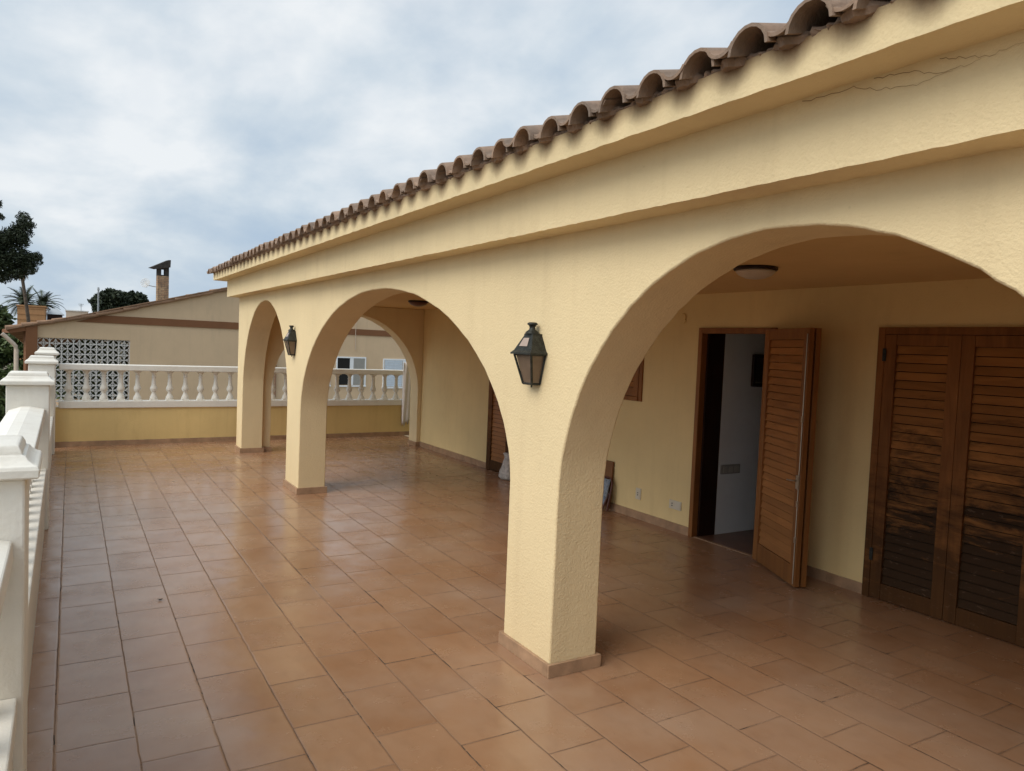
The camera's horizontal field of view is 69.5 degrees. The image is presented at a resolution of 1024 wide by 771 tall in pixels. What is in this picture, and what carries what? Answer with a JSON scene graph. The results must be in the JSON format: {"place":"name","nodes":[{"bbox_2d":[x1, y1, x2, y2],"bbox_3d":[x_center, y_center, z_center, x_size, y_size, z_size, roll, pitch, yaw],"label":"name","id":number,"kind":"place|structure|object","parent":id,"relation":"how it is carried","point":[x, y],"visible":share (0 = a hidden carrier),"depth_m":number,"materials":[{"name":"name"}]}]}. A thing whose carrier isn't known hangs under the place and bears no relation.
{"place":"outdoors","nodes":[
{"label":"outdoors","id":0,"kind":"place"},
{"bbox_2d":[1,332,18,370],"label":"drainpipe","id":1,"kind":"object","parent":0,"point":[13,344],"visible":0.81,"depth_m":21.39,"materials":[{"name":"white plastic"}]},
{"bbox_2d":[16,304,47,359],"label":"ochre building","id":2,"kind":"structure","parent":0,"point":[36,312],"depth_m":48.51,"materials":[{"name":"brick"}]},
{"bbox_2d":[3,334,127,393],"bbox_3d":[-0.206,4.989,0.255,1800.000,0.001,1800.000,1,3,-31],"label":"ground","id":3,"kind":"structure","parent":0,"point":[99,361],"depth_m":100.27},
{"bbox_2d":[0,391,5,421],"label":"garden tree","id":4,"kind":"object","parent":3,"relation":"on","point":[2,406],"visible":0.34,"depth_m":22.18,"materials":[{"name":"green plant"}]},
{"bbox_2d":[0,305,21,368],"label":"garden tree","id":5,"kind":"object","parent":3,"relation":"on","point":[6,317],"visible":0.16,"depth_m":27.28,"materials":[{"name":"green plant"}]},
{"bbox_2d":[0,334,23,397],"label":"garden tree","id":6,"kind":"object","parent":3,"relation":"on","point":[7,348],"visible":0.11,"depth_m":25.82,"materials":[{"name":"green plant"}]},
{"bbox_2d":[1,285,41,316],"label":"date palm","id":7,"kind":"object","parent":3,"relation":"on","point":[20,298],"visible":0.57,"depth_m":54.51,"materials":[{"name":"green plant"}]},
{"bbox_2d":[0,200,43,284],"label":"pine tree","id":8,"kind":"object","parent":3,"relation":"on","point":[18,233],"visible":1,"depth_m":31.05,"materials":[{"name":"green plant"}]},
{"bbox_2d":[13,261,36,321],"bbox_3d":[-24.941,-2.302,37.463,1.649,8.727,1.620,1,3,-31],"label":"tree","id":9,"kind":"object","parent":3,"relation":"on","point":[25,300],"visible":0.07,"depth_m":37.41,"materials":[{"name":"plant"}]},
{"bbox_2d":[29,285,63,310],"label":"date palm","id":10,"kind":"object","parent":3,"relation":"on","point":[44,300],"visible":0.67,"depth_m":56.98,"materials":[{"name":"green plant"}]},
{"bbox_2d":[46,308,63,319],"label":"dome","id":11,"kind":"structure","parent":3,"relation":"on","point":[52,313],"depth_m":51.81,"materials":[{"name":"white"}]},
{"bbox_2d":[19,340,127,399],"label":"lattice block wall","id":12,"kind":"structure","parent":3,"relation":"on","point":[81,372],"depth_m":25.75,"materials":[{"name":"concrete"},{"name":"white paint"}]},
{"bbox_2d":[97,287,99,387],"bbox_3d":[-19.601,-1.108,34.899,0.113,7.040,0.116,5,4,37],"label":"street lamp","id":13,"kind":"object","parent":3,"relation":"on","point":[98,289],"visible":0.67,"depth_m":34.73,"materials":[{"name":"grey metal"}]},
{"bbox_2d":[87,287,131,384],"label":"umbrella pine","id":14,"kind":"object","parent":3,"relation":"on","point":[110,298],"visible":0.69,"depth_m":43.21,"materials":[{"name":"green plant"}]},
{"bbox_2d":[122,290,149,304],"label":"umbrella pine","id":15,"kind":"object","parent":3,"relation":"on","point":[137,297],"visible":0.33,"depth_m":44.85,"materials":[{"name":"green plant"}]},
{"bbox_2d":[2,260,408,436],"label":"neighbour house","id":16,"kind":"structure","parent":3,"relation":"on","point":[199,329],"depth_m":24.98,"materials":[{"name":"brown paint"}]},
{"bbox_2d":[141,278,155,286],"bbox_3d":[-12.241,-3.449,24.847,0.467,0.306,0.170,1,3,-31],"label":"satellite dish","id":17,"kind":"object","parent":16,"relation":"attached to","point":[147,283],"visible":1,"depth_m":24.82,"materials":[{"name":"white metal"}]},
{"bbox_2d":[335,356,365,386],"bbox_3d":[-6.403,-0.546,29.385,1.375,1.193,0.045,0,4,-42],"label":"window","id":18,"kind":"structure","parent":16,"relation":"in","point":[341,362],"depth_m":29.38,"materials":[{"name":"glass"}]},
{"bbox_2d":[382,359,405,387],"bbox_3d":[-4.861,-0.494,30.788,1.262,1.227,0.045,0,4,-42],"label":"window","id":19,"kind":"structure","parent":16,"relation":"in","point":[390,364],"depth_m":30.70,"materials":[{"name":"glass"}]},
{"bbox_2d":[65,310,88,377],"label":"pale building","id":20,"kind":"structure","parent":0,"point":[73,312],"depth_m":68.60,"materials":[{"name":"white paint"}]},
{"bbox_2d":[0,0,803,324],"label":"sky","id":21,"kind":"structure","parent":0,"point":[136,136],"materials":[{"name":"white"}]},
{"bbox_2d":[27,435,1023,770],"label":"terrace floor","id":22,"kind":"structure","parent":0,"point":[351,617],"depth_m":4.20,"materials":[{"name":"tile"}]},
{"bbox_2d":[0,347,58,770],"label":"balustrade","id":23,"kind":"object","parent":22,"relation":"on","point":[27,436],"visible":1,"depth_m":2.37,"materials":[{"name":"white paint"}]},
{"bbox_2d":[55,363,409,446],"bbox_3d":[-4.177,0.299,12.301,5.980,1.205,0.220,0,4,-33],"label":"balustrade","id":24,"kind":"object","parent":22,"relation":"on","point":[86,420],"visible":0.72,"depth_m":11.59,"materials":[{"name":"paint"}]},
{"bbox_2d":[401,362,410,425],"bbox_3d":[-1.913,0.172,13.616,0.226,1.190,0.044,1,3,-31],"label":"hanging cloth","id":25,"kind":"object","parent":24,"relation":"hanging from","point":[406,391],"visible":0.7,"depth_m":13.59,"materials":[{"name":"white fabric"}]},
{"bbox_2d":[498,452,509,479],"bbox_3d":[-0.053,1.040,9.543,0.198,0.345,0.252,1,3,-31],"label":"sack","id":26,"kind":"object","parent":22,"relation":"on","point":[504,472],"visible":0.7,"depth_m":9.48,"materials":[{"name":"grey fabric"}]},
{"bbox_2d":[602,476,612,510],"bbox_3d":[0.834,1.136,8.137,0.145,0.355,0.742,1,3,-31],"label":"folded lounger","id":27,"kind":"object","parent":22,"relation":"on","point":[606,494],"visible":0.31,"depth_m":7.85,"materials":[{"name":"grey fabric"}]},
{"bbox_2d":[602,460,613,508],"bbox_3d":[0.906,1.050,8.174,0.058,0.505,0.620,1,3,-31],"label":"wooden board","id":28,"kind":"object","parent":22,"relation":"on","point":[609,470],"visible":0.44,"depth_m":7.93,"materials":[{"name":"brown wood"}]},
{"bbox_2d":[207,0,1023,678],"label":"house","id":29,"kind":"structure","parent":22,"relation":"on","point":[853,170],"depth_m":4.42,"materials":[{"name":"beige paint"}]},
{"bbox_2d":[283,325,296,356],"bbox_3d":[-2.480,-0.497,8.239,0.110,0.348,0.204,1,3,-31],"label":"wall lantern","id":30,"kind":"object","parent":29,"relation":"attached to","point":[290,339],"depth_m":8.20,"materials":[{"name":"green metal"}]},
{"bbox_2d":[408,300,427,306],"bbox_3d":[-1.238,-1.080,9.743,0.268,0.075,0.268,1,3,-31],"label":"ceiling lamp","id":31,"kind":"object","parent":29,"relation":"attached to","point":[418,303],"visible":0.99,"depth_m":9.65,"materials":[{"name":"brown glass"}]},
{"bbox_2d":[510,322,547,386],"bbox_3d":[0.090,-0.163,3.937,0.110,0.348,0.204,1,3,-31],"label":"wall lantern","id":32,"kind":"object","parent":29,"relation":"attached to","point":[529,351],"depth_m":3.91,"materials":[{"name":"black metal"}]},
{"bbox_2d":[635,488,640,499],"bbox_3d":[1.296,1.111,7.577,0.014,0.115,0.075,1,3,-31],"label":"wall socket","id":33,"kind":"object","parent":29,"relation":"attached to","point":[638,493],"depth_m":7.57,"materials":[{"name":"beige plastic"}]},
{"bbox_2d":[669,499,681,510],"bbox_3d":[1.572,1.152,7.114,0.014,0.085,0.160,1,3,-31],"label":"wall socket","id":34,"kind":"object","parent":29,"relation":"attached to","point":[674,504],"depth_m":7.11,"materials":[{"name":"beige plastic"}]},
{"bbox_2d":[720,464,739,473],"bbox_3d":[2.095,0.802,7.080,0.260,0.090,0.018,1,3,-31],"label":"light switch","id":35,"kind":"object","parent":29,"relation":"attached to","point":[730,469],"visible":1,"depth_m":7.07,"materials":[{"name":"white plastic"}]},
{"bbox_2d":[733,265,777,279],"bbox_3d":[1.526,-0.704,4.629,0.268,0.075,0.268,1,3,-31],"label":"ceiling lamp","id":36,"kind":"object","parent":29,"relation":"attached to","point":[754,272],"visible":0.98,"depth_m":4.54,"materials":[{"name":"brown glass"}]},
{"bbox_2d":[751,354,763,386],"bbox_3d":[2.464,-0.145,7.220,0.320,0.315,0.030,1,3,-31],"label":"picture","id":37,"kind":"object","parent":29,"relation":"attached to","point":[757,370],"visible":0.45,"depth_m":7.17,"materials":[{"name":"brown wood"}]},
{"bbox_2d":[752,328,814,586],"bbox_3d":[2.093,0.517,5.801,0.091,1.925,0.756,2,3,-5],"label":"door","id":38,"kind":"structure","parent":29,"relation":"in","point":[778,522],"depth_m":5.75,"materials":[{"name":"brown wood"}]},
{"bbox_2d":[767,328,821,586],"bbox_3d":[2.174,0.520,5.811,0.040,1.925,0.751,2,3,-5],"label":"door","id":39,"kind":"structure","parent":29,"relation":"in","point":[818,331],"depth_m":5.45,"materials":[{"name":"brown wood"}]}
]}

